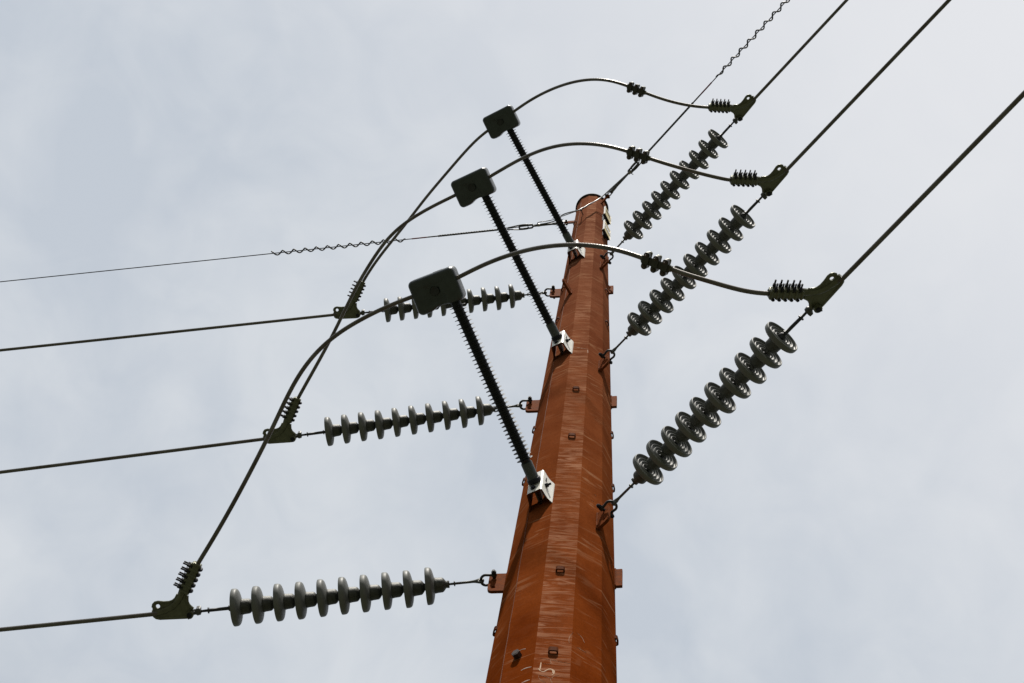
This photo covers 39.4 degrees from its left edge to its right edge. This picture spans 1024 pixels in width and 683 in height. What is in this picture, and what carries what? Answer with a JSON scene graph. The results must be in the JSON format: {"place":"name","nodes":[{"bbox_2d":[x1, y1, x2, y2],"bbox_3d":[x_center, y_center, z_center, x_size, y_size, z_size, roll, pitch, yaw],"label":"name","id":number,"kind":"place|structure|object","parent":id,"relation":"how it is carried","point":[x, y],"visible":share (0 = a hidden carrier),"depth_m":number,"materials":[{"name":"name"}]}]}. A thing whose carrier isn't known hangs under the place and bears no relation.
{"place":"outdoors","nodes":[
{"label":"outdoors","id":0,"kind":"place"},
{"bbox_2d":[0,0,1023,682],"label":"sky","id":1,"kind":"structure","parent":0,"point":[857,516],"materials":[{"name":"grey"}]},
{"label":"ground","id":2,"kind":"structure","parent":0,"visible":0},
{"bbox_2d":[486,193,622,682],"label":"transmission pole","id":3,"kind":"object","parent":2,"relation":"on","point":[559,582],"visible":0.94,"depth_m":9.87,"materials":[{"name":"metal"}]},
{"bbox_2d":[193,567,496,626],"bbox_3d":[-1.148,1.726,9.715,2.108,0.258,0.258,-6,-69,-1],"label":"insulator string","id":4,"kind":"object","parent":3,"relation":"attached to","point":[258,604],"visible":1,"depth_m":9.65,"materials":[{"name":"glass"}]},
{"bbox_2d":[151,561,202,619],"bbox_3d":[-2.262,1.687,9.673,0.376,0.084,0.397,-6,-84,-1],"label":"dead end clamp","id":5,"kind":"object","parent":4,"relation":"attached to","point":[178,606],"visible":1,"depth_m":9.67,"materials":[{"name":"green metal"}]},
{"bbox_2d":[0,612,157,631],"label":"conductor","id":6,"kind":"object","parent":5,"relation":"attached to","point":[79,621],"visible":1,"depth_m":9.65,"materials":[{"name":"metal"}]},
{"bbox_2d":[196,242,769,564],"bbox_3d":[-0.390,0.162,9.539,4.586,1.191,0.931,-25,-72,14],"label":"jumper cable","id":7,"kind":"object","parent":5,"relation":"attached to","point":[405,299],"visible":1,"depth_m":9.66,"materials":[{"name":"metal"}]},
{"bbox_2d":[640,251,672,276],"bbox_3d":[0.900,-0.485,8.931,0.210,0.092,0.111,23,-66,24],"label":"jumper connector","id":8,"kind":"object","parent":7,"relation":"attached to","point":[656,264],"visible":1,"depth_m":8.91,"materials":[{"name":"black metal"}]},
{"bbox_2d":[295,396,531,445],"bbox_3d":[-0.864,0.680,12.396,2.108,0.258,0.258,-8,-69,-1],"label":"insulator string","id":9,"kind":"object","parent":3,"relation":"attached to","point":[363,426],"visible":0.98,"depth_m":12.34,"materials":[{"name":"ceramic"}]},
{"bbox_2d":[262,397,301,443],"bbox_3d":[-1.978,0.681,12.337,0.376,0.084,0.397,-8,-84,-1],"label":"dead end clamp","id":10,"kind":"object","parent":9,"relation":"attached to","point":[284,432],"visible":0.93,"depth_m":12.33,"materials":[{"name":"green metal"}]},
{"bbox_2d":[0,437,264,473],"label":"conductor","id":11,"kind":"object","parent":10,"relation":"attached to","point":[132,455],"visible":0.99,"depth_m":12.34,"materials":[{"name":"metal"}]},
{"bbox_2d":[297,142,730,398],"bbox_3d":[-0.164,-0.845,12.223,4.486,1.220,0.932,-26,-73,14],"label":"jumper cable","id":12,"kind":"object","parent":10,"relation":"attached to","point":[393,233],"visible":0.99,"depth_m":12.32,"materials":[{"name":"metal"}]},
{"bbox_2d":[626,146,650,163],"bbox_3d":[1.026,-1.517,11.639,0.210,0.092,0.111,22,-65,25],"label":"jumper connector","id":13,"kind":"object","parent":12,"relation":"attached to","point":[637,154],"visible":1,"depth_m":11.62,"materials":[{"name":"black metal"}]},
{"bbox_2d":[360,284,554,321],"bbox_3d":[-0.590,-0.409,15.048,2.108,0.258,0.258,-6,-69,-1],"label":"insulator string","id":14,"kind":"object","parent":3,"relation":"attached to","point":[485,299],"visible":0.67,"depth_m":14.99,"materials":[{"name":"ceramic"}]},
{"bbox_2d":[333,280,365,318],"bbox_3d":[-1.700,-0.434,14.987,0.376,0.084,0.397,-6,-84,-1],"label":"dead end clamp","id":15,"kind":"object","parent":14,"relation":"attached to","point":[353,311],"visible":0.73,"depth_m":14.98,"materials":[{"name":"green metal"}]},
{"bbox_2d":[0,313,336,351],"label":"conductor","id":16,"kind":"object","parent":15,"relation":"attached to","point":[170,332],"visible":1,"depth_m":14.99,"materials":[{"name":"metal"}]},
{"bbox_2d":[362,78,708,281],"bbox_3d":[0.081,-1.900,14.878,4.366,1.179,0.900,-25,-72,14],"label":"jumper cable","id":17,"kind":"object","parent":15,"relation":"attached to","point":[486,131],"visible":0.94,"depth_m":14.97,"materials":[{"name":"metal"}]},
{"bbox_2d":[626,82,646,96],"bbox_3d":[1.240,-2.517,14.295,0.210,0.092,0.112,26,-66,23],"label":"jumper connector","id":18,"kind":"object","parent":17,"relation":"attached to","point":[636,89],"visible":1,"depth_m":14.27,"materials":[{"name":"black metal"}]},
{"bbox_2d":[408,266,540,484],"bbox_3d":[-0.244,0.274,10.048,0.356,0.140,1.646,-23,-85,13],"label":"post insulator","id":19,"kind":"object","parent":3,"relation":"attached to","point":[431,292],"visible":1,"depth_m":9.97,"materials":[{"name":"black"}]},
{"bbox_2d":[451,167,561,340],"bbox_3d":[-0.020,-0.743,12.741,0.356,0.140,1.669,-26,-86,14],"label":"post insulator","id":20,"kind":"object","parent":3,"relation":"attached to","point":[471,188],"visible":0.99,"depth_m":12.67,"materials":[{"name":"black"}]},
{"bbox_2d":[483,105,574,247],"bbox_3d":[0.222,-1.743,15.400,0.357,0.140,1.659,-27,-86,14],"label":"post insulator","id":21,"kind":"object","parent":3,"relation":"attached to","point":[499,123],"visible":0.95,"depth_m":15.33,"materials":[{"name":"black"}]},
{"bbox_2d":[518,219,567,229],"bbox_3d":[0.379,-1.416,17.391,0.604,0.040,0.072,-6,-69,1],"label":"ground wire link","id":22,"kind":"object","parent":3,"relation":"attached to","point":[566,220],"visible":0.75,"depth_m":17.38,"materials":[{"name":"metal"}]},
{"bbox_2d":[0,224,528,281],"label":"ground wire","id":23,"kind":"object","parent":22,"relation":"attached to","point":[290,251],"visible":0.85,"depth_m":17.42,"materials":[{"name":"grey metal"}]},
{"bbox_2d":[271,238,404,255],"bbox_3d":[-2.114,-1.154,17.413,1.635,0.217,0.064,-4,-69,6],"label":"spiral damper","id":24,"kind":"object","parent":23,"relation":"attached to","point":[333,248],"visible":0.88,"depth_m":17.40,"materials":[{"name":"grey plastic"}]},
{"bbox_2d":[507,161,639,228],"bbox_3d":[0.762,-1.631,17.163,1.777,0.706,0.182,-24,-72,13],"label":"bonding wire","id":25,"kind":"object","parent":3,"relation":"attached to","point":[629,172],"visible":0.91,"depth_m":17.30,"materials":[{"name":"grey metal"}]},
{"bbox_2d":[537,173,627,226],"bbox_3d":[0.835,-1.637,17.106,1.258,0.776,0.127,-24,-72,13],"label":"bonding wire","id":26,"kind":"object","parent":3,"relation":"attached to","point":[538,223],"visible":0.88,"depth_m":17.24,"materials":[{"name":"grey metal"}]},
{"bbox_2d":[602,220,610,240],"bbox_3d":[1.060,-1.267,16.423,0.085,0.350,0.155,-23,-72,13],"label":"pole sign","id":27,"kind":"object","parent":3,"relation":"attached to","point":[606,232],"visible":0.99,"depth_m":16.32,"materials":[{"name":"white metal"}]},
{"bbox_2d":[602,206,610,224],"bbox_3d":[1.104,-1.482,16.960,0.085,0.290,0.155,-23,-72,13],"label":"pole sign","id":28,"kind":"object","parent":3,"relation":"attached to","point":[606,216],"visible":0.97,"depth_m":16.88,"materials":[{"name":"white metal"}]},
{"bbox_2d":[605,162,638,198],"bbox_3d":[1.339,-1.961,17.372,0.072,0.040,0.604,38,-63,-10],"label":"ground wire link","id":29,"kind":"object","parent":3,"relation":"attached to","point":[616,186],"visible":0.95,"depth_m":17.39,"materials":[{"name":"metal"}]},
{"bbox_2d":[631,0,786,170],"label":"ground wire","id":30,"kind":"object","parent":29,"relation":"attached to","point":[670,127],"visible":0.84,"depth_m":16.79,"materials":[{"name":"grey metal"}]},
{"bbox_2d":[716,0,789,76],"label":"spiral damper","id":31,"kind":"object","parent":30,"relation":"attached to","point":[788,1],"visible":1,"depth_m":16.31,"materials":[{"name":"grey plastic"}]},
{"bbox_2d":[600,118,737,264],"bbox_3d":[1.638,-1.565,14.804,0.258,0.258,2.108,38,-65,-10],"label":"insulator string","id":32,"kind":"object","parent":3,"relation":"attached to","point":[679,180],"visible":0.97,"depth_m":14.75,"materials":[{"name":"ceramic"}]},
{"bbox_2d":[708,94,755,120],"bbox_3d":[2.183,-2.353,14.196,0.397,0.084,0.376,29,-62,-28],"label":"dead end clamp","id":33,"kind":"object","parent":32,"relation":"attached to","point":[739,111],"visible":1,"depth_m":14.20,"materials":[{"name":"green metal"}]},
{"bbox_2d":[752,0,847,100],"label":"conductor","id":34,"kind":"object","parent":33,"relation":"attached to","point":[814,34],"visible":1,"depth_m":13.91,"materials":[{"name":"metal"}]},
{"bbox_2d":[598,193,766,363],"bbox_3d":[1.458,-0.542,12.123,0.258,0.258,2.108,38,-65,-10],"label":"insulator string","id":35,"kind":"object","parent":3,"relation":"attached to","point":[649,312],"visible":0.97,"depth_m":12.06,"materials":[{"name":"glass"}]},
{"bbox_2d":[730,164,788,195],"bbox_3d":[1.994,-1.332,11.537,0.397,0.084,0.376,28,-62,-28],"label":"dead end clamp","id":36,"kind":"object","parent":35,"relation":"attached to","point":[771,182],"visible":1,"depth_m":11.54,"materials":[{"name":"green metal"}]},
{"bbox_2d":[784,0,950,171],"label":"conductor","id":37,"kind":"object","parent":36,"relation":"attached to","point":[871,81],"visible":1,"depth_m":11.14,"materials":[{"name":"metal"}]},
{"bbox_2d":[596,306,812,517],"bbox_3d":[1.278,0.470,9.462,0.258,0.258,2.108,37,-66,-10],"label":"insulator string","id":38,"kind":"object","parent":3,"relation":"attached to","point":[676,442],"visible":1,"depth_m":9.41,"materials":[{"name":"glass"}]},
{"bbox_2d":[767,272,843,312],"bbox_3d":[1.819,-0.331,8.856,0.397,0.084,0.376,28,-62,-28],"label":"dead end clamp","id":39,"kind":"object","parent":38,"relation":"attached to","point":[817,298],"visible":1,"depth_m":8.86,"materials":[{"name":"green metal"}]},
{"bbox_2d":[837,90,1023,282],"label":"conductor","id":40,"kind":"object","parent":39,"relation":"attached to","point":[937,182],"visible":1,"depth_m":8.51,"materials":[{"name":"metal"}]}
]}

